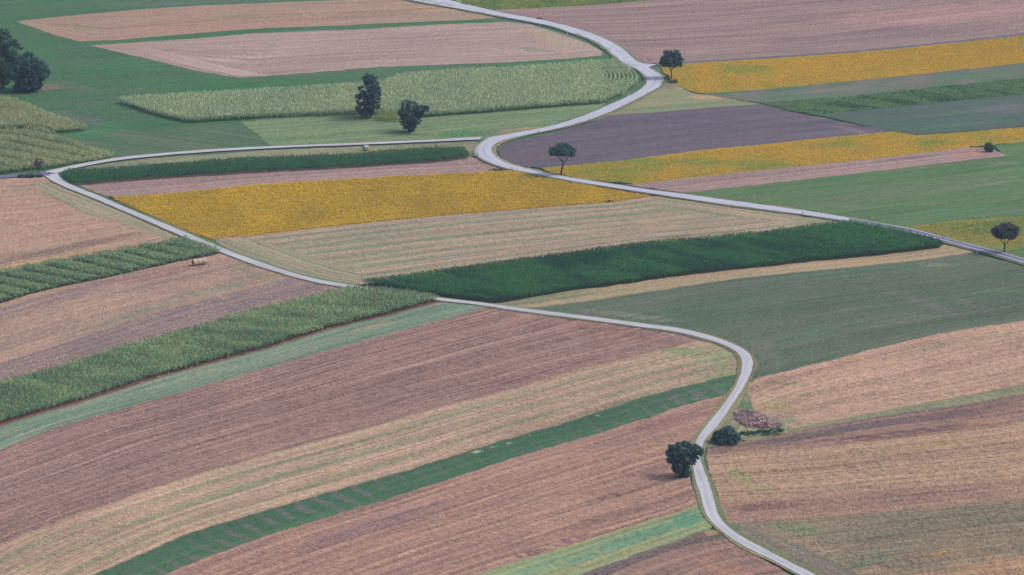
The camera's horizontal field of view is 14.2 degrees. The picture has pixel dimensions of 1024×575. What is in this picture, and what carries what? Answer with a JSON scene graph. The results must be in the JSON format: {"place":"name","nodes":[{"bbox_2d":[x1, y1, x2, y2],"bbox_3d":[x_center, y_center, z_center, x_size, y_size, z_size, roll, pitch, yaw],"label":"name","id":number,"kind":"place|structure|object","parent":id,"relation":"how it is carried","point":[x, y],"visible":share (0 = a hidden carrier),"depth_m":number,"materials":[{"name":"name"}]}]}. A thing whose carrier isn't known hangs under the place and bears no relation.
{"place":"outdoors","nodes":[
{"label":"outdoors","id":0,"kind":"place"},
{"bbox_2d":[0,171,50,177],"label":"lane","id":1,"kind":"structure","parent":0,"point":[45,173],"depth_m":1374.67,"materials":[{"name":"grey asphalt"}]},
{"bbox_2d":[0,176,185,272],"bbox_3d":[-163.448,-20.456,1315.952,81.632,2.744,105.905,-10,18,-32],"label":"stubble field","id":2,"kind":"structure","parent":0,"point":[52,217],"depth_m":1309.93,"materials":[{"name":"plant"}]},
{"bbox_2d":[36,182,180,239],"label":"headland","id":3,"kind":"structure","parent":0,"point":[86,207],"depth_m":1335.29,"materials":[{"name":"beige plant"}]},
{"bbox_2d":[0,240,219,303],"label":"field floor","id":4,"kind":"structure","parent":0,"point":[112,275],"depth_m":1261.10,"materials":[{"name":"brown soil"}]},
{"bbox_2d":[0,234,220,300],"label":"maize crop","id":5,"kind":"object","parent":4,"relation":"on","point":[166,256],"visible":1,"depth_m":1264.96,"materials":[{"name":"green plant"}]},
{"bbox_2d":[0,253,288,362],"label":"stubble field","id":6,"kind":"structure","parent":0,"point":[108,301],"depth_m":1228.46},
{"bbox_2d":[0,254,339,381],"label":"stubble","id":7,"kind":"object","parent":6,"relation":"on","point":[38,336],"visible":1,"depth_m":1219.16,"materials":[{"name":"beige plant"}]},
{"bbox_2d":[56,123,268,156],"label":"crop field","id":8,"kind":"structure","parent":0,"point":[180,139],"depth_m":1426.69,"materials":[{"name":"green plant"}]},
{"bbox_2d":[0,277,344,384],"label":"ploughed band","id":9,"kind":"object","parent":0,"point":[293,291],"visible":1,"depth_m":1200.09,"materials":[{"name":"brown soil"}]},
{"bbox_2d":[135,48,265,75],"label":"headland track","id":10,"kind":"structure","parent":0,"point":[188,60],"depth_m":1536.29,"materials":[{"name":"brown soil"}]},
{"bbox_2d":[0,293,437,423],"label":"field floor","id":11,"kind":"structure","parent":0,"point":[140,379],"depth_m":1161.46,"materials":[{"name":"brown soil"}]},
{"bbox_2d":[0,284,439,420],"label":"maize crop","id":12,"kind":"object","parent":11,"relation":"on","point":[240,321],"visible":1,"depth_m":1168.17,"materials":[{"name":"green plant"}]},
{"bbox_2d":[0,301,442,425],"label":"soil margin","id":13,"kind":"object","parent":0,"point":[72,404],"visible":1,"depth_m":1147.53,"materials":[{"name":"brown soil"}]},
{"bbox_2d":[17,0,500,40],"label":"stubble field","id":14,"kind":"structure","parent":0,"point":[104,25],"depth_m":1619.21,"materials":[{"name":"brown soil"}]},
{"bbox_2d":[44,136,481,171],"bbox_3d":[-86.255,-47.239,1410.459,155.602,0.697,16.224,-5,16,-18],"label":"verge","id":15,"kind":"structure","parent":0,"point":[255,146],"depth_m":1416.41,"materials":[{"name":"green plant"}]},
{"bbox_2d":[46,137,480,172],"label":"lane","id":16,"kind":"structure","parent":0,"point":[57,170],"depth_m":1413.42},
{"bbox_2d":[49,180,477,304],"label":"verge","id":17,"kind":"structure","parent":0,"point":[222,252],"depth_m":1280.96,"materials":[{"name":"green plant"}]},
{"bbox_2d":[57,173,477,301],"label":"verge","id":18,"kind":"structure","parent":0,"point":[181,229],"depth_m":1297.45,"materials":[{"name":"green plant"}]},
{"bbox_2d":[65,141,479,175],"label":"verge strip","id":19,"kind":"object","parent":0,"point":[469,146],"visible":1,"depth_m":1408.68,"materials":[{"name":"green plant"}]},
{"bbox_2d":[70,156,506,196],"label":"ploughed field","id":20,"kind":"structure","parent":0,"point":[162,185],"depth_m":1378.49,"materials":[{"name":"brown soil"}]},
{"bbox_2d":[216,239,367,284],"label":"headland","id":21,"kind":"structure","parent":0,"point":[298,265],"depth_m":1270.10,"materials":[{"name":"beige soil"}]},
{"bbox_2d":[0,0,640,174],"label":"grassland","id":22,"kind":"structure","parent":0,"point":[12,12],"depth_m":1516.48,"materials":[{"name":"green plant"}]},
{"bbox_2d":[0,58,11,87],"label":"copse tree","id":23,"kind":"object","parent":22,"relation":"on","point":[4,80],"visible":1,"depth_m":1495.93,"materials":[{"name":"green plant"}]},
{"bbox_2d":[0,28,22,70],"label":"copse tree","id":24,"kind":"object","parent":22,"relation":"on","point":[8,54],"visible":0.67,"depth_m":1510.67,"materials":[{"name":"green plant"}]},
{"bbox_2d":[6,51,52,91],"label":"copse tree","id":25,"kind":"object","parent":22,"relation":"on","point":[30,74],"visible":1,"depth_m":1488.68,"materials":[{"name":"green plant"}]},
{"bbox_2d":[0,94,86,131],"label":"maize crop","id":26,"kind":"object","parent":22,"relation":"on","point":[18,110],"visible":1,"depth_m":1445.23,"materials":[{"name":"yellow plant"}]},
{"bbox_2d":[0,124,114,171],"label":"maize crop","id":27,"kind":"object","parent":22,"relation":"on","point":[9,148],"visible":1,"depth_m":1402.61,"materials":[{"name":"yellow plant"}]},
{"bbox_2d":[62,144,469,182],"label":"maize crop","id":28,"kind":"object","parent":22,"relation":"on","point":[451,152],"visible":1,"depth_m":1389.77,"materials":[{"name":"green plant"}]},
{"bbox_2d":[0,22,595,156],"bbox_3d":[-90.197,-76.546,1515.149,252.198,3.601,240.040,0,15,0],"label":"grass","id":29,"kind":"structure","parent":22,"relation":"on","point":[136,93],"depth_m":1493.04,"materials":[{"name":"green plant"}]},
{"bbox_2d":[117,58,605,120],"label":"maize crop","id":30,"kind":"object","parent":22,"relation":"on","point":[501,97],"visible":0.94,"depth_m":1480.39,"materials":[{"name":"green plant"}]},
{"bbox_2d":[595,57,638,101],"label":"maize crop","id":31,"kind":"object","parent":22,"relation":"on","point":[611,83],"visible":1,"depth_m":1509.29,"materials":[{"name":"green plant"}]},
{"bbox_2d":[90,22,601,77],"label":"stubble field","id":32,"kind":"structure","parent":0,"point":[508,40],"depth_m":1562.93,"materials":[{"name":"beige plant"}]},
{"bbox_2d":[0,307,700,543],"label":"ploughed field","id":33,"kind":"structure","parent":0,"point":[396,368],"depth_m":1110.75,"materials":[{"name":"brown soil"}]},
{"bbox_2d":[0,340,737,574],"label":"stubble field","id":34,"kind":"structure","parent":0,"point":[70,566],"depth_m":1060.55,"materials":[{"name":"beige plant"}]},
{"bbox_2d":[110,170,650,239],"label":"soya field","id":35,"kind":"structure","parent":0,"point":[368,199],"depth_m":1344.94,"materials":[{"name":"yellow plant"}]},
{"bbox_2d":[241,104,604,146],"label":"meadow","id":36,"kind":"structure","parent":0,"point":[305,121],"depth_m":1444.66,"materials":[{"name":"green plant"}]},
{"bbox_2d":[355,73,381,117],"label":"bushy tree","id":37,"kind":"object","parent":36,"relation":"on","point":[371,83],"visible":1,"depth_m":1453.07,"materials":[{"name":"green plant"}]},
{"bbox_2d":[375,111,399,119],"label":"maize crop","id":38,"kind":"object","parent":36,"relation":"on","point":[389,116],"visible":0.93,"depth_m":1453.84,"materials":[{"name":"green plant"}]},
{"bbox_2d":[397,99,429,131],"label":"bushy tree","id":39,"kind":"object","parent":36,"relation":"on","point":[413,122],"visible":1,"depth_m":1434.08,"materials":[{"name":"green plant"}]},
{"bbox_2d":[166,395,723,574],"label":"ploughed field","id":40,"kind":"structure","parent":0,"point":[464,531],"depth_m":1022.44,"materials":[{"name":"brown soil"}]},
{"bbox_2d":[665,440,704,476],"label":"spreading tree","id":41,"kind":"object","parent":40,"relation":"on","point":[680,453],"visible":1,"depth_m":1050.45,"materials":[{"name":"green plant"}]},
{"bbox_2d":[8,0,1023,574],"bbox_3d":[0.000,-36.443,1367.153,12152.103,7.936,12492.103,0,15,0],"label":"ground","id":42,"kind":"structure","parent":0,"point":[636,86],"depth_m":1411.19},
{"bbox_2d":[0,302,488,449],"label":"clover strip","id":43,"kind":"object","parent":42,"relation":"on","point":[226,366],"visible":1,"depth_m":1147.65,"materials":[{"name":"green plant"}]},
{"bbox_2d":[1,302,480,446],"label":"clover","id":44,"kind":"object","parent":43,"relation":"on","point":[220,372],"visible":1,"depth_m":1145.27,"materials":[{"name":"green plant"}]},
{"bbox_2d":[94,374,736,574],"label":"beet strip","id":45,"kind":"object","parent":42,"relation":"on","point":[344,503],"visible":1,"depth_m":1042.62,"materials":[{"name":"green plant"}]},
{"bbox_2d":[114,376,736,574],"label":"beet leaves","id":46,"kind":"object","parent":45,"relation":"on","point":[408,481],"visible":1,"depth_m":1041.72,"materials":[{"name":"plant"}]},
{"bbox_2d":[46,173,815,574],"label":"lane","id":47,"kind":"structure","parent":42,"relation":"on","point":[706,493],"depth_m":1154.66,"materials":[{"name":"grey asphalt"}]},
{"bbox_2d":[408,0,646,140],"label":"verge","id":48,"kind":"structure","parent":42,"relation":"on","point":[614,57],"depth_m":1561.54,"materials":[{"name":"green plant"}]},
{"bbox_2d":[452,0,644,62],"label":"verge","id":49,"kind":"structure","parent":42,"relation":"on","point":[627,51],"depth_m":1595.49,"materials":[{"name":"green plant"}]},
{"bbox_2d":[516,14,650,62],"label":"headland","id":50,"kind":"structure","parent":42,"relation":"on","point":[639,56],"depth_m":1591.39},
{"bbox_2d":[478,504,711,574],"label":"aftermath strip","id":51,"kind":"object","parent":42,"relation":"on","point":[585,556],"visible":1,"depth_m":1002.08,"materials":[{"name":"green plant"}]},
{"bbox_2d":[482,302,757,469],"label":"verge","id":52,"kind":"structure","parent":42,"relation":"on","point":[733,406],"depth_m":1136.07,"materials":[{"name":"green plant"}]},
{"bbox_2d":[477,305,798,574],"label":"verge","id":53,"kind":"structure","parent":42,"relation":"on","point":[714,413],"depth_m":1103.06,"materials":[{"name":"green plant"}]},
{"bbox_2d":[580,530,726,574],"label":"weed band","id":54,"kind":"object","parent":42,"relation":"on","point":[693,538],"visible":1,"depth_m":1000.60,"materials":[{"name":"plant"}]},
{"bbox_2d":[582,529,726,574],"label":"stubble","id":55,"kind":"object","parent":54,"relation":"on","point":[658,548],"visible":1,"depth_m":1002.12,"materials":[{"name":"plant"}]},
{"bbox_2d":[472,141,847,221],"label":"verge","id":56,"kind":"structure","parent":42,"relation":"on","point":[474,153],"depth_m":1350.07,"materials":[{"name":"green plant"}]},
{"bbox_2d":[491,67,844,216],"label":"verge","id":57,"kind":"structure","parent":42,"relation":"on","point":[493,148],"depth_m":1425.30,"materials":[{"name":"green plant"}]},
{"bbox_2d":[494,245,972,307],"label":"stubble strip","id":58,"kind":"object","parent":42,"relation":"on","point":[575,296],"visible":1,"depth_m":1238.73,"materials":[{"name":"plant"}]},
{"bbox_2d":[652,196,842,223],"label":"headland","id":59,"kind":"structure","parent":42,"relation":"on","point":[715,209],"depth_m":1321.95,"materials":[{"name":"beige plant"}]},
{"bbox_2d":[704,470,823,574],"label":"verge","id":60,"kind":"structure","parent":42,"relation":"on","point":[721,512],"depth_m":1013.13,"materials":[{"name":"green plant"}]},
{"bbox_2d":[731,522,860,574],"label":"headland","id":61,"kind":"structure","parent":42,"relation":"on","point":[822,566],"depth_m":1000.54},
{"bbox_2d":[626,147,1006,191],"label":"ploughed strip","id":62,"kind":"object","parent":42,"relation":"on","point":[728,180],"visible":1,"depth_m":1374.28,"materials":[{"name":"brown soil"}]},
{"bbox_2d":[706,394,1023,455],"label":"strip","id":63,"kind":"object","parent":42,"relation":"on","point":[760,443],"visible":1,"depth_m":1091.42,"materials":[{"name":"brown soil"}]},
{"bbox_2d":[707,395,1023,452],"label":"stubble","id":64,"kind":"object","parent":63,"relation":"on","point":[897,426],"visible":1,"depth_m":1092.32,"materials":[{"name":"beige plant"}]},
{"bbox_2d":[720,478,1023,522],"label":"ploughed band","id":65,"kind":"object","parent":42,"relation":"on","point":[887,501],"visible":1,"depth_m":1035.31,"materials":[{"name":"soil"}]},
{"bbox_2d":[723,479,1023,521],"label":"clods","id":66,"kind":"object","parent":65,"relation":"on","point":[869,499],"visible":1,"depth_m":1035.61,"materials":[{"name":"brown soil"}]},
{"bbox_2d":[741,384,1023,440],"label":"grass strip","id":67,"kind":"object","parent":42,"relation":"on","point":[993,394],"depth_m":1108.89,"materials":[{"name":"green plant"}]},
{"bbox_2d":[849,217,1023,257],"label":"verge","id":68,"kind":"structure","parent":42,"relation":"on","point":[950,238],"depth_m":1283.21,"materials":[{"name":"green plant"}]},
{"bbox_2d":[991,222,1019,251],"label":"roadside tree","id":69,"kind":"object","parent":68,"relation":"on","point":[1006,230],"visible":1,"depth_m":1263.40,"materials":[{"name":"green plant"}]},
{"bbox_2d":[851,222,1023,264],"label":"verge","id":70,"kind":"structure","parent":42,"relation":"on","point":[980,251],"depth_m":1263.72,"materials":[{"name":"green plant"}]},
{"bbox_2d":[213,197,827,284],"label":"stubble field","id":71,"kind":"structure","parent":0,"point":[632,206],"depth_m":1298.25,"materials":[{"name":"beige plant"}]},
{"bbox_2d":[455,0,646,8],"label":"crop field","id":72,"kind":"structure","parent":0,"point":[498,2],"depth_m":1661.95,"materials":[{"name":"green plant"}]},
{"bbox_2d":[412,0,848,220],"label":"road","id":73,"kind":"structure","parent":0,"point":[483,151],"depth_m":1452.41,"materials":[{"name":"grey asphalt"}]},
{"bbox_2d":[362,225,943,302],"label":"field floor","id":74,"kind":"structure","parent":0,"point":[736,267],"depth_m":1245.17,"materials":[{"name":"brown soil"}]},
{"bbox_2d":[362,218,942,300],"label":"maize crop","id":75,"kind":"object","parent":74,"relation":"on","point":[544,282],"visible":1,"depth_m":1255.77,"materials":[{"name":"green plant"}]},
{"bbox_2d":[591,83,758,121],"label":"meadow","id":76,"kind":"structure","parent":0,"point":[670,97],"depth_m":1479.58,"materials":[{"name":"green plant"}]},
{"bbox_2d":[498,103,892,167],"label":"ploughed field","id":77,"kind":"structure","parent":0,"point":[660,127],"depth_m":1430.53,"materials":[{"name":"soil"}]},
{"bbox_2d":[608,539,788,574],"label":"ploughed field","id":78,"kind":"structure","parent":0,"point":[686,566],"depth_m":992.35,"materials":[{"name":"brown soil"}]},
{"bbox_2d":[706,385,790,446],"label":"verge ground","id":79,"kind":"structure","parent":0,"point":[745,403],"depth_m":1092.96,"materials":[{"name":"plant"}]},
{"bbox_2d":[710,425,741,444],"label":"bush","id":80,"kind":"object","parent":79,"relation":"on","point":[726,434],"visible":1,"depth_m":1076.68,"materials":[{"name":"green plant"}]},
{"bbox_2d":[733,409,781,428],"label":"brush pile","id":81,"kind":"object","parent":79,"relation":"on","point":[751,418],"visible":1,"depth_m":1094.22,"materials":[{"name":"wood"}]},
{"bbox_2d":[738,427,784,434],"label":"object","id":82,"kind":"object","parent":79,"relation":"on","point":[778,429],"visible":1,"depth_m":1084.74,"materials":[{"name":"green plant"}]},
{"bbox_2d":[487,0,1023,62],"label":"ploughed field","id":83,"kind":"structure","parent":0,"point":[661,29],"depth_m":1621.32,"materials":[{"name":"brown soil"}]},
{"bbox_2d":[530,252,1023,381],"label":"catch crop field","id":84,"kind":"structure","parent":0,"point":[864,303],"depth_m":1204.11,"materials":[{"name":"green plant"}]},
{"bbox_2d":[542,127,1023,183],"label":"soya field","id":85,"kind":"structure","parent":0,"point":[638,181],"depth_m":1396.46,"materials":[{"name":"yellow plant"}]},
{"bbox_2d":[548,142,576,174],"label":"roadside tree","id":86,"kind":"object","parent":85,"relation":"on","point":[560,149],"visible":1,"depth_m":1372.38,"materials":[{"name":"green plant"}]},
{"bbox_2d":[657,34,1023,65],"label":"grass track","id":87,"kind":"structure","parent":0,"point":[846,51],"depth_m":1571.83,"materials":[{"name":"green plant"}]},
{"bbox_2d":[661,35,1023,92],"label":"soya field","id":88,"kind":"structure","parent":0,"point":[874,67],"depth_m":1547.79,"materials":[{"name":"yellow plant"}]},
{"bbox_2d":[659,49,684,78],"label":"roadside tree","id":89,"kind":"object","parent":88,"relation":"on","point":[671,59],"visible":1,"depth_m":1515.49,"materials":[{"name":"green plant"}]},
{"bbox_2d":[679,141,1023,256],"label":"grass field","id":90,"kind":"structure","parent":0,"point":[929,194],"depth_m":1344.15,"materials":[{"name":"green plant"}]},
{"bbox_2d":[702,63,1023,102],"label":"patchy field","id":91,"kind":"structure","parent":0,"point":[919,81],"depth_m":1514.86,"materials":[{"name":"green plant"}]},
{"bbox_2d":[706,422,1023,499],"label":"stubble field","id":92,"kind":"structure","parent":0,"point":[717,477],"depth_m":1061.70,"materials":[{"name":"beige plant"}]},
{"bbox_2d":[710,422,1023,522],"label":"stubble","id":93,"kind":"object","parent":92,"relation":"on","point":[873,475],"visible":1,"depth_m":1053.55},
{"bbox_2d":[732,498,1023,574],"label":"stubble field","id":94,"kind":"structure","parent":0,"point":[883,528],"depth_m":1009.79,"materials":[{"name":"beige plant"}]},
{"bbox_2d":[749,320,1023,430],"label":"stubble field","id":95,"kind":"structure","parent":0,"point":[965,378],"depth_m":1133.38,"materials":[{"name":"beige plant"}]},
{"bbox_2d":[762,78,1023,114],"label":"crop floor","id":96,"kind":"structure","parent":0,"point":[895,95],"depth_m":1491.58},
{"bbox_2d":[760,77,1023,113],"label":"green crop","id":97,"kind":"object","parent":96,"relation":"on","point":[899,96],"visible":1,"depth_m":1491.93,"materials":[{"name":"green plant"}]},
{"bbox_2d":[819,94,1023,134],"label":"harrowed field","id":98,"kind":"structure","parent":0,"point":[978,114],"depth_m":1462.25,"materials":[{"name":"green plant"}]},
{"bbox_2d":[850,218,1023,262],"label":"road","id":99,"kind":"structure","parent":0,"point":[969,245],"depth_m":1275.61,"materials":[{"name":"grey asphalt"}]},
{"bbox_2d":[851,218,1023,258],"bbox_3d":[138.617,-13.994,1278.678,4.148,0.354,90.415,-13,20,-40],"label":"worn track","id":100,"kind":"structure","parent":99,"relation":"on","point":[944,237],"depth_m":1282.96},
{"bbox_2d":[852,220,1023,261],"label":"worn track","id":101,"kind":"structure","parent":99,"relation":"on","point":[964,245],"depth_m":1271.89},
{"bbox_2d":[905,217,1023,249],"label":"soya field","id":102,"kind":"structure","parent":0,"point":[982,230],"depth_m":1292.25,"materials":[{"name":"yellow plant"}]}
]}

